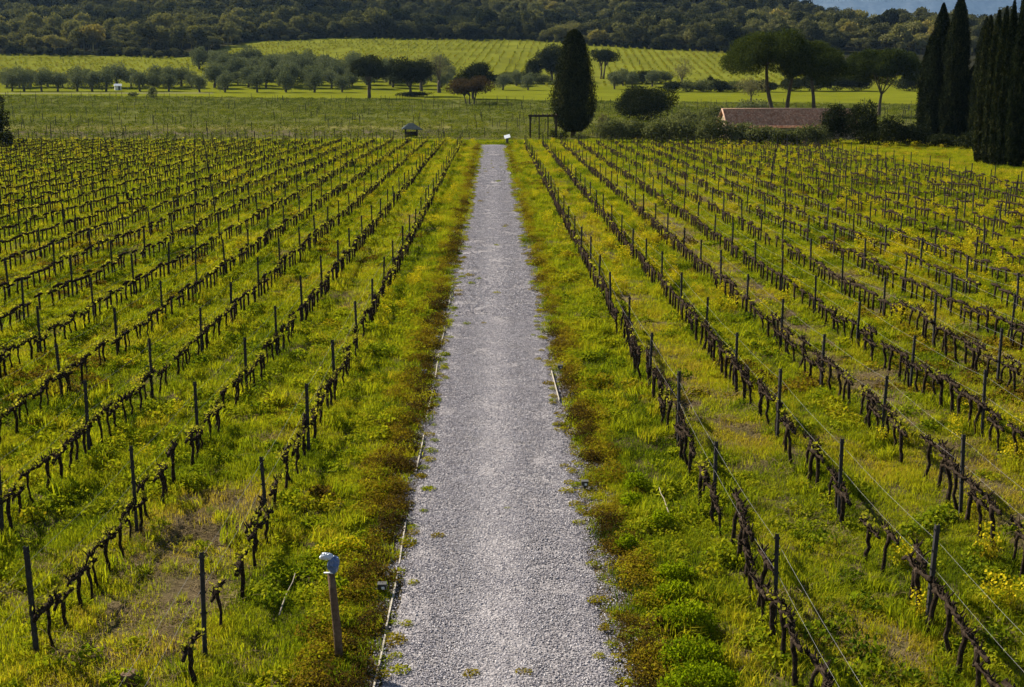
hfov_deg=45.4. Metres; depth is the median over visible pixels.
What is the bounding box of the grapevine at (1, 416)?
[0,410,5,444]
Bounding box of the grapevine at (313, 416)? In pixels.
[309,405,320,438]
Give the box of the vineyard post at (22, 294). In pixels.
[20,277,24,320]
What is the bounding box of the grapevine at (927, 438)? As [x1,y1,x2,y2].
[920,432,941,481]
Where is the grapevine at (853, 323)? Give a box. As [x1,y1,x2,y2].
[848,316,858,340]
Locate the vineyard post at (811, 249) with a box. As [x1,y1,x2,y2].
[810,238,811,263]
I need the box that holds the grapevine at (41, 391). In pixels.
[30,381,51,411]
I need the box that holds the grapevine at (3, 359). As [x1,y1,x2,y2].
[0,351,11,376]
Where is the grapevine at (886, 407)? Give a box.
[880,402,897,441]
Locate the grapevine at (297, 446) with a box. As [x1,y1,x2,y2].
[291,436,302,475]
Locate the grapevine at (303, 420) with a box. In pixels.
[300,412,305,449]
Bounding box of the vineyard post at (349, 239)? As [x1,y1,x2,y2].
[348,228,350,257]
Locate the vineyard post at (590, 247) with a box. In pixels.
[589,236,591,259]
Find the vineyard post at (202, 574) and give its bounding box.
[198,551,206,656]
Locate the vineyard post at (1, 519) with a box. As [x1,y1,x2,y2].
[0,467,4,536]
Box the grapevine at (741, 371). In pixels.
[736,364,748,399]
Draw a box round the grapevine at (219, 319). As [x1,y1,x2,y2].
[213,314,222,335]
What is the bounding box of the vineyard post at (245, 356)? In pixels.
[243,337,247,391]
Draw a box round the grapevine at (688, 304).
[686,302,694,323]
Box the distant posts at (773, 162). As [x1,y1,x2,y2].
[1,130,972,182]
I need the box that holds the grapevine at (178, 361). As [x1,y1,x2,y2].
[170,347,183,377]
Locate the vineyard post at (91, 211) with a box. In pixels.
[90,200,93,224]
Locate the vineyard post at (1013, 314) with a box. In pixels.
[1010,294,1016,347]
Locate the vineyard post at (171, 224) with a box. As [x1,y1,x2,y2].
[170,215,173,242]
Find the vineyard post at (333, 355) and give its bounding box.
[331,339,334,392]
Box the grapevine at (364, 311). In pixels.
[362,305,371,329]
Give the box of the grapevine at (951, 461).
[938,449,958,503]
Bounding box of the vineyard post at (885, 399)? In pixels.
[881,375,888,429]
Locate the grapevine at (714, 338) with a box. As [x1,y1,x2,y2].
[709,330,717,365]
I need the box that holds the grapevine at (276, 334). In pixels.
[273,332,279,356]
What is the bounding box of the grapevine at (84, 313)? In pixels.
[77,307,89,328]
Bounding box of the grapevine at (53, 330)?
[48,319,62,348]
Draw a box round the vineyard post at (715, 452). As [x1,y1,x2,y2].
[713,441,718,514]
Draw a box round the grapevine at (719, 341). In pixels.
[716,338,723,365]
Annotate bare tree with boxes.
[413,52,427,90]
[426,50,451,92]
[672,56,693,82]
[734,77,765,101]
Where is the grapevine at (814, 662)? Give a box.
[803,644,833,686]
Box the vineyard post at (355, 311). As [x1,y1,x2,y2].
[354,301,358,351]
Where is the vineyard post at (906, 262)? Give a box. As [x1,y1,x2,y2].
[903,256,907,294]
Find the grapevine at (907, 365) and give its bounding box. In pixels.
[903,357,912,391]
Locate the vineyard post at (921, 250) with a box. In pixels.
[919,238,922,268]
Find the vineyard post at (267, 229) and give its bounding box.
[267,213,268,243]
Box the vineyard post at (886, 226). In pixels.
[884,225,887,254]
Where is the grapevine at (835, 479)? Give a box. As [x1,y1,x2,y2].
[831,471,848,513]
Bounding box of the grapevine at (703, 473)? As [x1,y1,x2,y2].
[695,455,710,505]
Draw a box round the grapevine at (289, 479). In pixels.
[281,440,291,483]
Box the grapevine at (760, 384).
[757,378,768,418]
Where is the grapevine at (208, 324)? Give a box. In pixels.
[203,319,210,343]
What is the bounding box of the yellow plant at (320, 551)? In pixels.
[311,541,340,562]
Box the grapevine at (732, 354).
[726,346,738,381]
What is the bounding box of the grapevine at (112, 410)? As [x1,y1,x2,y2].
[109,399,121,430]
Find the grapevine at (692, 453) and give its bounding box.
[687,438,696,477]
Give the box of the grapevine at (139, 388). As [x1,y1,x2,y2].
[132,380,144,412]
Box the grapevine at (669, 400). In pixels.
[660,387,676,431]
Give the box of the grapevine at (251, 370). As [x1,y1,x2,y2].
[246,363,256,384]
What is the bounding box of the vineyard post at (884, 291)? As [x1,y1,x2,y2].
[882,276,886,315]
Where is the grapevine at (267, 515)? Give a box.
[259,501,277,543]
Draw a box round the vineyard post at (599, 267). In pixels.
[598,254,600,288]
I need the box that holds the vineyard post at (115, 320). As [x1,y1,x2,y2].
[113,307,118,352]
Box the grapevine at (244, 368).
[238,364,250,395]
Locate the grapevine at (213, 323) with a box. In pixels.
[210,317,218,340]
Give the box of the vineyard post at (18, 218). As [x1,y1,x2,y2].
[17,208,19,232]
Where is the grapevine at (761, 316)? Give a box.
[756,308,765,331]
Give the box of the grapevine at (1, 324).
[0,311,6,333]
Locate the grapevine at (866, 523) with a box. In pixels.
[857,509,887,563]
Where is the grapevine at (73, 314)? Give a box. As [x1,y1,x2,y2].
[66,310,77,330]
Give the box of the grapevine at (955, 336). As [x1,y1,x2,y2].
[947,331,961,361]
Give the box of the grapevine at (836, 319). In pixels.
[830,313,840,336]
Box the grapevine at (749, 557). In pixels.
[738,537,758,598]
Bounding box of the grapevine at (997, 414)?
[985,405,1002,445]
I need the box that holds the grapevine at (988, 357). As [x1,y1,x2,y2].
[982,348,997,377]
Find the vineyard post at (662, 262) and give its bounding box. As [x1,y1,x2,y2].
[661,251,662,273]
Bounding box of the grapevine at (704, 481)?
[698,458,711,496]
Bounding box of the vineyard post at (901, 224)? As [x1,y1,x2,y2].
[899,213,902,237]
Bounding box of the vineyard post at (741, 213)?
[741,203,742,227]
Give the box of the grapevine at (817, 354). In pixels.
[812,349,826,383]
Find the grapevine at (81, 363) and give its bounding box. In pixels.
[76,358,86,385]
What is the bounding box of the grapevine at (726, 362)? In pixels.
[723,344,732,380]
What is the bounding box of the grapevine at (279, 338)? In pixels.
[278,333,282,354]
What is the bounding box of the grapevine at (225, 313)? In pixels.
[222,305,232,327]
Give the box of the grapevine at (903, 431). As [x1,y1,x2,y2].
[891,420,911,464]
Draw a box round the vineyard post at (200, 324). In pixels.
[199,308,202,353]
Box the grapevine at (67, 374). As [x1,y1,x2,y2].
[61,367,76,394]
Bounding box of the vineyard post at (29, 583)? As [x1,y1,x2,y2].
[23,546,39,657]
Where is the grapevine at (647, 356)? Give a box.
[645,346,649,362]
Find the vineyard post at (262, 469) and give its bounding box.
[259,456,268,535]
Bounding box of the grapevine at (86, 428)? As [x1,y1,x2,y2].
[79,421,96,453]
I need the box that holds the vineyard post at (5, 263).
[4,258,9,299]
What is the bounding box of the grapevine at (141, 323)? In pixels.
[134,319,147,339]
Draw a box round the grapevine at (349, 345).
[342,343,351,352]
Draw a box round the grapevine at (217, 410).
[210,401,223,432]
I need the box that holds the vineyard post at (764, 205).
[764,196,765,218]
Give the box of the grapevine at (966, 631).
[954,613,977,674]
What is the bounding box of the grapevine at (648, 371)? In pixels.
[645,362,651,383]
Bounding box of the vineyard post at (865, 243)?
[863,238,866,269]
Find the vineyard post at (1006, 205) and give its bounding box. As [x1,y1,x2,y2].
[1004,193,1007,217]
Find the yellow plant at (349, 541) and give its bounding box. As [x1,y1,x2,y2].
[328,535,370,556]
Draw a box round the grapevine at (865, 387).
[860,383,880,424]
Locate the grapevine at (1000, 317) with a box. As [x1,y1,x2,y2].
[990,313,1004,339]
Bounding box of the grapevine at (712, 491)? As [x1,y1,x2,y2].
[704,478,720,525]
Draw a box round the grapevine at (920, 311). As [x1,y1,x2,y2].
[914,303,925,330]
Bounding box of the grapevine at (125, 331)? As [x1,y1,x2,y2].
[118,327,130,351]
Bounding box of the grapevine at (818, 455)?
[806,437,828,487]
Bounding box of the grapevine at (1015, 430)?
[1007,420,1023,458]
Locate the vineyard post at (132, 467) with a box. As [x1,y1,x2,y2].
[129,445,138,533]
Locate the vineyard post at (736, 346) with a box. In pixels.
[734,332,738,385]
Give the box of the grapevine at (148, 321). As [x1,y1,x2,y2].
[143,316,152,336]
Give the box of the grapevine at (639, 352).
[636,344,642,379]
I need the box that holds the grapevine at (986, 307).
[978,303,995,332]
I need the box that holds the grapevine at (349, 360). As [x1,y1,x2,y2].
[347,347,350,371]
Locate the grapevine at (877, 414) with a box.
[868,401,882,436]
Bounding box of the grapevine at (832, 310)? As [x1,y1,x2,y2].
[826,304,840,331]
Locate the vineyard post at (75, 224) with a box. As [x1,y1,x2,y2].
[74,214,76,239]
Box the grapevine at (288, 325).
[284,318,295,344]
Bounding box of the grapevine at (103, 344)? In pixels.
[98,336,109,361]
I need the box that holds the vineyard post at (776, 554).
[772,532,779,624]
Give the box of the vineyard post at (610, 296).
[609,272,611,300]
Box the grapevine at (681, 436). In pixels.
[673,423,685,460]
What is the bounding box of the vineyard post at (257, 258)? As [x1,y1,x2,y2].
[256,257,259,298]
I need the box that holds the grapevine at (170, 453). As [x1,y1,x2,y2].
[165,439,177,483]
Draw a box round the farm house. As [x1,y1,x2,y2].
[715,108,856,139]
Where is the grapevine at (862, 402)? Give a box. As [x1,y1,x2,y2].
[860,383,872,415]
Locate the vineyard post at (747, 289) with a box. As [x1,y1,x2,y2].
[746,274,748,310]
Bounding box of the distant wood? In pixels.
[0,0,1019,76]
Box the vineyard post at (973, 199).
[972,188,974,209]
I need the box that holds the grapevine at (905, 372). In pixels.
[902,358,914,385]
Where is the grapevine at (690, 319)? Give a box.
[687,313,694,335]
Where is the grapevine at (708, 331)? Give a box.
[706,328,712,354]
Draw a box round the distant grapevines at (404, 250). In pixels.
[0,136,1023,686]
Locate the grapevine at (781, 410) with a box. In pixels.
[779,408,798,444]
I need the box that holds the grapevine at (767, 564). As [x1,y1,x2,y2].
[755,542,773,610]
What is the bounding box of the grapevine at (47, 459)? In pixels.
[28,446,58,490]
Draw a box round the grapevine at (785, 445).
[782,411,796,452]
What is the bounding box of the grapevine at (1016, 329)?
[1010,325,1023,349]
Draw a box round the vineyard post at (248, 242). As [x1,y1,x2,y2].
[247,229,249,258]
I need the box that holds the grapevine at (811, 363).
[804,355,815,377]
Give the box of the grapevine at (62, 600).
[52,579,77,632]
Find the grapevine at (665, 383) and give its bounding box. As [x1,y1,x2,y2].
[661,377,674,420]
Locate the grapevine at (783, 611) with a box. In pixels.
[763,585,796,662]
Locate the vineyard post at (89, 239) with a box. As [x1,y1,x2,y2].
[88,228,90,257]
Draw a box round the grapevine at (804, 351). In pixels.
[799,344,808,373]
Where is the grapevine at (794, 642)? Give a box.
[784,618,802,686]
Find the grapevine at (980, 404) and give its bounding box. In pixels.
[971,394,988,434]
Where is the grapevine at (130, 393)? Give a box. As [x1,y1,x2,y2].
[124,385,138,417]
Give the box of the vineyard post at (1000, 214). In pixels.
[999,203,1001,227]
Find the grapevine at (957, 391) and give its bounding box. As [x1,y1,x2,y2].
[952,383,968,420]
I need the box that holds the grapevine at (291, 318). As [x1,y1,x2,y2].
[286,314,294,337]
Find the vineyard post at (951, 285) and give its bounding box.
[949,273,953,310]
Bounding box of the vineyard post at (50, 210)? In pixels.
[49,197,52,223]
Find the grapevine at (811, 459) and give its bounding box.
[807,436,816,481]
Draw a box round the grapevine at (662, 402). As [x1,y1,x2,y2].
[656,390,666,423]
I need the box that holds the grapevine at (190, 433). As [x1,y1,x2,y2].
[180,422,197,466]
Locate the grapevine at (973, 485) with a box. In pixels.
[963,473,984,524]
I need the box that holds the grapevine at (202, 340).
[195,329,203,351]
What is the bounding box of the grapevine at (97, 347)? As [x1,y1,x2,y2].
[93,340,105,366]
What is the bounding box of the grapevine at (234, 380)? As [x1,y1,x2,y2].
[227,371,239,405]
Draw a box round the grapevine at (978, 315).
[972,307,986,331]
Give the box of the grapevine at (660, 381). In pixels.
[657,370,664,408]
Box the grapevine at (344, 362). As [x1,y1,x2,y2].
[339,358,350,385]
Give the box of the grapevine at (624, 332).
[622,314,626,337]
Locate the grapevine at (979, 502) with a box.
[967,489,988,537]
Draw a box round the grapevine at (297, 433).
[289,427,305,464]
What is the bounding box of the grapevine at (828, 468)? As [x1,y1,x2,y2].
[826,465,843,503]
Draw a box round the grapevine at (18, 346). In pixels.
[11,338,27,365]
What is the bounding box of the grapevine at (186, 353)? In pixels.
[180,342,190,366]
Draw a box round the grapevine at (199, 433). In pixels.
[189,425,206,459]
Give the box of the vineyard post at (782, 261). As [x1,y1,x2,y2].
[781,251,783,290]
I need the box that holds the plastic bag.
[319,552,339,573]
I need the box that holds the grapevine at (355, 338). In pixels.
[350,332,358,356]
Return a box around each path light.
[377,581,386,592]
[581,479,588,488]
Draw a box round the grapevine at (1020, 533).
[1012,522,1023,577]
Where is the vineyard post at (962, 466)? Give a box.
[958,434,965,516]
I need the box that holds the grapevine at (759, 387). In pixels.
[758,376,764,411]
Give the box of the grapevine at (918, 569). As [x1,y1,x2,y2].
[901,549,932,616]
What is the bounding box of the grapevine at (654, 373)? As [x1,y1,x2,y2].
[651,367,656,400]
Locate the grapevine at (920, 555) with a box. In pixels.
[908,537,929,601]
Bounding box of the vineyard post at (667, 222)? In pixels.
[667,213,668,243]
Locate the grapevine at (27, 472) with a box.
[16,460,41,502]
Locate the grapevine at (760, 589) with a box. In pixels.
[747,564,767,625]
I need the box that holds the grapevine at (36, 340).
[33,333,43,352]
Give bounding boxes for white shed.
[114,84,121,89]
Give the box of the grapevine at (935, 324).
[932,322,940,347]
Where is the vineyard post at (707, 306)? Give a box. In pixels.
[705,297,708,348]
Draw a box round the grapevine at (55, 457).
[45,442,70,476]
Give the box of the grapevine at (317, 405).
[310,397,321,420]
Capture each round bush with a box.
[0,130,14,147]
[127,92,138,95]
[147,86,157,98]
[524,57,542,73]
[549,130,556,138]
[555,131,568,139]
[573,132,586,139]
[598,110,610,136]
[609,85,679,120]
[669,106,700,123]
[696,102,722,126]
[734,98,768,107]
[819,103,851,143]
[844,99,879,144]
[862,114,910,145]
[896,121,934,145]
[921,133,959,146]
[954,130,973,148]
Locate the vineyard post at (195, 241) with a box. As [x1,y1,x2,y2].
[194,230,196,254]
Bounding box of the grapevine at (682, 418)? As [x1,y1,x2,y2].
[676,409,686,446]
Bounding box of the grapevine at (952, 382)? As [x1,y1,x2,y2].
[942,373,960,414]
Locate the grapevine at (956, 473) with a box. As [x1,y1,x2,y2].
[940,459,968,511]
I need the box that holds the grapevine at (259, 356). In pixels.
[252,348,264,383]
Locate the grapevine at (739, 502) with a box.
[729,486,748,548]
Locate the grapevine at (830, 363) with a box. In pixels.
[819,354,838,389]
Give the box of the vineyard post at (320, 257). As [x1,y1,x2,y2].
[319,255,322,294]
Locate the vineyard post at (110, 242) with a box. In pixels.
[109,241,112,274]
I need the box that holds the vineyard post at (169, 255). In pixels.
[168,242,169,273]
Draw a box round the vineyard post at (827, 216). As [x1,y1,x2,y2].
[826,203,829,229]
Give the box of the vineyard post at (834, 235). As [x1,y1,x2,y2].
[833,223,835,252]
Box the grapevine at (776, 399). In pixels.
[771,387,785,434]
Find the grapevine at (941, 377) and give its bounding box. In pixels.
[934,368,948,408]
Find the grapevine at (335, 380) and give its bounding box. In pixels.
[332,369,339,402]
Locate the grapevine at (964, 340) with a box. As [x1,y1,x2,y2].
[962,335,971,366]
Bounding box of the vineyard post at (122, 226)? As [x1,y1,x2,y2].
[121,214,124,245]
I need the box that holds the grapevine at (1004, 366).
[999,358,1010,385]
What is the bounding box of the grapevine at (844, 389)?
[840,368,853,402]
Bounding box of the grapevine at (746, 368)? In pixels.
[742,364,749,397]
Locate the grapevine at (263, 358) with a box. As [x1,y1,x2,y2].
[256,351,267,373]
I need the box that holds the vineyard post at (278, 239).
[277,238,280,273]
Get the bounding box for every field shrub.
[500,71,522,80]
[520,69,535,81]
[531,72,551,82]
[635,70,649,82]
[655,69,673,82]
[662,81,684,91]
[679,79,699,91]
[692,78,716,91]
[710,78,729,91]
[723,80,744,91]
[757,79,779,91]
[779,77,805,90]
[798,75,828,90]
[822,77,851,90]
[844,77,873,90]
[889,74,921,90]
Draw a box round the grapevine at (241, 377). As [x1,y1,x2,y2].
[231,371,246,400]
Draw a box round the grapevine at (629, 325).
[626,320,632,338]
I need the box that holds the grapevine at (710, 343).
[706,337,712,359]
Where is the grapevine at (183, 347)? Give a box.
[175,344,187,372]
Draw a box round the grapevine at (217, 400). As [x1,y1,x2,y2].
[209,396,224,431]
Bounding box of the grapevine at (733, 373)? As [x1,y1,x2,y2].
[730,357,739,388]
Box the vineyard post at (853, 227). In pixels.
[852,213,854,242]
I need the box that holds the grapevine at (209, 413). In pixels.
[200,406,214,437]
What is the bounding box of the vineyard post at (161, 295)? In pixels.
[159,280,163,316]
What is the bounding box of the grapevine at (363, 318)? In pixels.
[357,315,366,338]
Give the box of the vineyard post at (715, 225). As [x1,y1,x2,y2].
[713,214,716,242]
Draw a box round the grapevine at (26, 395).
[16,387,38,420]
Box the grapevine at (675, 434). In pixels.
[674,403,682,439]
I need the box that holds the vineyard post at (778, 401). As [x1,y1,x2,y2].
[775,368,782,437]
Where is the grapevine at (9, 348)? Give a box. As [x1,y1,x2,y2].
[3,340,19,369]
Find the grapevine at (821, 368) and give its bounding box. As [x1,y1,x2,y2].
[814,359,826,387]
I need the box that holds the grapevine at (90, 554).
[82,535,107,589]
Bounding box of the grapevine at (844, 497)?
[831,481,851,527]
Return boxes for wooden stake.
[324,572,342,663]
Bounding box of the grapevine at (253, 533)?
[245,515,261,568]
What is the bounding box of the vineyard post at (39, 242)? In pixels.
[37,228,40,259]
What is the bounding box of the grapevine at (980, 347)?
[971,339,987,373]
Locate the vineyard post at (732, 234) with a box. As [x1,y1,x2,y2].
[731,222,733,255]
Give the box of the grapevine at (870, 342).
[862,335,877,363]
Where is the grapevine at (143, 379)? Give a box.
[137,370,151,403]
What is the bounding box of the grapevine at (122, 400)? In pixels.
[114,392,126,424]
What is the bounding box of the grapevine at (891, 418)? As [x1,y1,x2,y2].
[888,410,904,452]
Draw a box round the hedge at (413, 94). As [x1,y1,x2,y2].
[394,91,432,96]
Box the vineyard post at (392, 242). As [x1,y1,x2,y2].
[391,241,393,273]
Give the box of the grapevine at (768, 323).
[765,314,771,336]
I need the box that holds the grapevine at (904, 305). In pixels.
[898,299,908,323]
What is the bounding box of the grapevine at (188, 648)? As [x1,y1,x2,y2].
[176,621,204,686]
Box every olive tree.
[0,67,9,86]
[0,71,21,90]
[10,66,25,86]
[14,67,33,90]
[24,69,37,84]
[29,69,52,90]
[38,67,54,86]
[46,70,66,90]
[59,72,69,87]
[64,65,84,86]
[66,69,84,90]
[80,70,100,90]
[82,68,98,80]
[94,68,115,90]
[105,60,127,83]
[120,68,136,87]
[129,70,149,90]
[144,63,162,77]
[144,72,162,86]
[158,66,180,86]
[159,73,176,90]
[173,66,191,85]
[184,71,198,87]
[189,46,207,68]
[190,74,207,91]
[202,50,216,62]
[202,60,223,87]
[205,50,220,65]
[210,53,233,66]
[216,70,234,91]
[217,49,230,56]
[224,55,246,72]
[224,64,235,75]
[230,71,243,84]
[235,45,253,58]
[236,64,258,86]
[242,60,255,67]
[245,47,263,59]
[245,70,265,91]
[248,57,259,66]
[257,61,270,72]
[257,66,276,87]
[258,53,280,65]
[258,55,278,76]
[270,64,283,85]
[276,71,295,91]
[277,58,298,66]
[278,54,295,64]
[279,61,303,86]
[285,50,299,57]
[289,60,304,77]
[292,54,313,78]
[300,47,314,56]
[301,64,320,85]
[302,68,323,91]
[306,65,324,80]
[309,54,317,64]
[313,53,330,66]
[318,57,336,73]
[321,69,339,87]
[324,59,346,85]
[332,75,350,91]
[340,51,361,68]
[342,73,357,87]
[343,52,360,68]
[353,72,377,85]
[378,55,393,77]
[381,63,398,84]
[430,60,443,80]
[431,54,453,69]
[435,73,448,87]
[440,65,457,76]
[443,71,453,84]
[494,73,511,89]
[509,69,521,85]
[520,72,537,89]
[607,69,624,88]
[616,68,629,85]
[623,70,639,88]
[644,70,661,86]
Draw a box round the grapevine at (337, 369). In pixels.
[329,365,343,392]
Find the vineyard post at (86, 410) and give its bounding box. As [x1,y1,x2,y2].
[83,380,90,453]
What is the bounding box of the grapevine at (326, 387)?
[323,378,329,409]
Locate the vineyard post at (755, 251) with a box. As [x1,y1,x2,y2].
[754,241,756,272]
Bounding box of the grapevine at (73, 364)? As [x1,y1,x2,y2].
[60,360,79,393]
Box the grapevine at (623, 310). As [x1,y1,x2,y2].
[620,306,626,329]
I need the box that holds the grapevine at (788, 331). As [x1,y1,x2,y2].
[781,325,793,356]
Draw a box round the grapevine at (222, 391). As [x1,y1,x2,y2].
[218,381,228,415]
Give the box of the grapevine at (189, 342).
[179,337,192,363]
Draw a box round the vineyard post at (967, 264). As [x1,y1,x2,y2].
[965,256,968,295]
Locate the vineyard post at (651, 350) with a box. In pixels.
[648,332,653,388]
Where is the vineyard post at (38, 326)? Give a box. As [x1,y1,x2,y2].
[36,306,41,351]
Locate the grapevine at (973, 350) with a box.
[965,342,980,368]
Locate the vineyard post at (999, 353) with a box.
[996,328,1003,382]
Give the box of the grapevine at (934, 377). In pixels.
[927,366,941,400]
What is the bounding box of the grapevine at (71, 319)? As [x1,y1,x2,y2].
[64,315,74,332]
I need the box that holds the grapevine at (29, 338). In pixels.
[18,331,36,361]
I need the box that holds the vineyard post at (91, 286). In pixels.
[89,277,94,321]
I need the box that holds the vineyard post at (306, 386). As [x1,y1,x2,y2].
[304,383,309,452]
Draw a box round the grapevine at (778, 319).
[772,310,784,344]
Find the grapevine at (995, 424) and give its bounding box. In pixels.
[986,414,1005,453]
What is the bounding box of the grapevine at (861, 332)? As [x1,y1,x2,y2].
[856,325,864,348]
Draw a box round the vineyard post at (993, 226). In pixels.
[992,215,995,238]
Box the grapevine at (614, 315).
[610,309,618,335]
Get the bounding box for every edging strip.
[373,634,385,686]
[385,572,398,629]
[399,522,405,563]
[416,435,423,470]
[551,370,559,401]
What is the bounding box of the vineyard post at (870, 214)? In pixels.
[869,201,871,228]
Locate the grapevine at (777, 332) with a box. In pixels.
[773,325,781,349]
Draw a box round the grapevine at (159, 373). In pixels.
[156,366,166,394]
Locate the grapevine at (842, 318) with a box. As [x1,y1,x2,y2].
[836,311,851,338]
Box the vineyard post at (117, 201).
[116,191,118,214]
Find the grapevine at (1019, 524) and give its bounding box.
[1010,514,1023,559]
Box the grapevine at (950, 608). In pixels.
[931,584,964,655]
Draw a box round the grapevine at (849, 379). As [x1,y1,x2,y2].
[841,371,856,405]
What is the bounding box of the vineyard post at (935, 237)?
[934,225,936,255]
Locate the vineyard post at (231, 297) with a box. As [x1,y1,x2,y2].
[230,282,232,322]
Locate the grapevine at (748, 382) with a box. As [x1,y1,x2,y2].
[741,372,754,406]
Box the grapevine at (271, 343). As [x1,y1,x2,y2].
[267,336,276,360]
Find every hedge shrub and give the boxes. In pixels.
[588,117,634,141]
[617,119,650,140]
[641,116,682,141]
[665,115,701,142]
[693,114,738,142]
[716,121,758,143]
[737,125,779,143]
[765,128,804,144]
[791,121,833,145]
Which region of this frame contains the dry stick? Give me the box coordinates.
[279,573,295,615]
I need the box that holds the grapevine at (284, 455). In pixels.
[274,440,291,493]
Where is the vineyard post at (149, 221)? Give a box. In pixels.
[147,209,150,235]
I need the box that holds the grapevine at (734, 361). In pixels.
[731,357,738,395]
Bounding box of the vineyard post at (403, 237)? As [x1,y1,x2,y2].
[402,226,403,254]
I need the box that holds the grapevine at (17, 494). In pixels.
[11,480,26,512]
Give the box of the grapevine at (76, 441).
[65,422,82,463]
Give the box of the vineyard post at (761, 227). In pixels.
[760,214,762,242]
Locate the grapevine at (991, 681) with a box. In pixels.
[972,654,1002,686]
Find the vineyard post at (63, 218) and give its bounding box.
[62,204,65,231]
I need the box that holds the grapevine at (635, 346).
[633,339,638,367]
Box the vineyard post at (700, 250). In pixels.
[700,239,701,270]
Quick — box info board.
[504,134,510,142]
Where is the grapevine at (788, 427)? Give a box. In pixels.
[779,416,798,463]
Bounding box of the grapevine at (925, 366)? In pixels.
[921,362,932,393]
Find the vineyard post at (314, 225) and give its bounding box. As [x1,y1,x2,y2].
[313,215,314,242]
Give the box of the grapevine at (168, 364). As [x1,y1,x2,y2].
[160,360,173,387]
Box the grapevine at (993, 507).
[982,491,1002,547]
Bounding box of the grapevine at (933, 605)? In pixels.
[926,571,948,635]
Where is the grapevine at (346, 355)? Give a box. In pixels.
[341,349,351,377]
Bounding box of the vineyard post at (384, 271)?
[383,256,384,294]
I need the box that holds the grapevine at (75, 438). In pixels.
[61,430,83,473]
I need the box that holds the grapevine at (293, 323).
[292,315,296,333]
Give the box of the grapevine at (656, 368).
[651,365,661,392]
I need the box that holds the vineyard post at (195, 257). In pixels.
[194,255,197,292]
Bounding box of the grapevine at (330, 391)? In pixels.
[329,375,335,405]
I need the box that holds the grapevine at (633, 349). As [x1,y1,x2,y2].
[628,341,636,371]
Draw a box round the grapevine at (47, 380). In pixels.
[37,372,54,407]
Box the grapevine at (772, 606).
[762,577,791,638]
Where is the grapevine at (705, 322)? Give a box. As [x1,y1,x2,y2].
[702,319,710,350]
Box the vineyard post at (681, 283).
[680,272,682,314]
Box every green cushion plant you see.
[612,531,641,553]
[619,490,646,507]
[621,469,651,493]
[649,506,679,531]
[649,559,700,586]
[649,596,724,639]
[652,578,698,605]
[655,633,732,675]
[657,657,743,686]
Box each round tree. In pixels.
[0,95,10,138]
[349,54,393,97]
[383,56,438,91]
[450,62,494,98]
[533,43,561,80]
[589,48,621,78]
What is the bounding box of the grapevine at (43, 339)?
[40,331,48,352]
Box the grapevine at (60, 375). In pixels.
[49,366,68,401]
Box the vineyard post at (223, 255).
[222,239,225,272]
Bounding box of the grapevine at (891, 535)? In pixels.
[879,519,899,573]
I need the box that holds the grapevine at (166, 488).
[156,459,167,494]
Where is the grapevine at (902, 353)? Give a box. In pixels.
[896,348,909,380]
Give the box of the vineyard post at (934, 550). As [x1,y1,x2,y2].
[925,524,939,624]
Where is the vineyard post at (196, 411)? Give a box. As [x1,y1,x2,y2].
[193,381,199,452]
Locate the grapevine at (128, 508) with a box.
[118,493,139,541]
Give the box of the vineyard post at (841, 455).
[837,438,844,518]
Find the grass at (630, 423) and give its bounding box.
[0,137,1023,686]
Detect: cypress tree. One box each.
[544,29,602,136]
[914,34,931,126]
[921,2,949,144]
[936,0,972,145]
[957,66,974,136]
[965,17,988,133]
[971,15,993,162]
[979,9,1002,164]
[987,6,1009,165]
[994,0,1017,165]
[1003,0,1023,167]
[1020,120,1023,165]
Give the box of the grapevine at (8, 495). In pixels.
[0,482,21,532]
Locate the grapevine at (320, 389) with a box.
[314,382,327,414]
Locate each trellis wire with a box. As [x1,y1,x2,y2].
[0,179,344,399]
[0,215,373,627]
[1,170,378,458]
[3,171,384,482]
[4,224,356,587]
[13,171,346,372]
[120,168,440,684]
[146,210,419,683]
[562,204,836,682]
[565,201,862,686]
[569,168,1023,671]
[597,168,1022,516]
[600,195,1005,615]
[614,175,1019,486]
[640,172,1023,401]
[652,185,1016,418]
[670,171,1015,341]
[681,169,1016,319]
[686,186,1022,363]
[689,166,1010,301]
[710,169,1013,286]
[712,164,1013,273]
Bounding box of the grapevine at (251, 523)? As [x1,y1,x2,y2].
[238,506,267,556]
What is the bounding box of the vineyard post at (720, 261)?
[720,250,721,273]
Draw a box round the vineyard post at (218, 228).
[217,213,219,243]
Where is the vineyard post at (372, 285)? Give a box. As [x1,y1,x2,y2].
[371,279,373,304]
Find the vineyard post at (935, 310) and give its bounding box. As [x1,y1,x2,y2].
[932,294,937,345]
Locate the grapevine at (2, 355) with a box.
[0,352,4,381]
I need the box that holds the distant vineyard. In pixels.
[0,37,917,138]
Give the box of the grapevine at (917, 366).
[909,359,923,394]
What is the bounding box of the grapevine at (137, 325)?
[132,322,139,338]
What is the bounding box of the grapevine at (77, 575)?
[63,563,87,609]
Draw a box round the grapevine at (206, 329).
[202,325,209,351]
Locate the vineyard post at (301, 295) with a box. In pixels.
[299,275,303,321]
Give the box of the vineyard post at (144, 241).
[143,229,145,257]
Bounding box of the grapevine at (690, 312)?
[687,307,695,329]
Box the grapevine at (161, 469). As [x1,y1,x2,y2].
[149,457,174,505]
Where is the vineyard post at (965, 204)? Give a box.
[963,192,966,218]
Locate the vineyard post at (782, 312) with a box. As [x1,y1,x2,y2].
[780,299,784,347]
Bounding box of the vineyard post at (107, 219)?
[106,208,108,232]
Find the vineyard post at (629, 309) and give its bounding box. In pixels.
[628,296,630,348]
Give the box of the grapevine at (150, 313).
[146,308,156,333]
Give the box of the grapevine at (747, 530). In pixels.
[739,512,753,579]
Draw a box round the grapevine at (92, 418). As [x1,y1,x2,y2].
[82,412,100,446]
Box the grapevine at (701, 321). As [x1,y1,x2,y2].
[698,316,705,346]

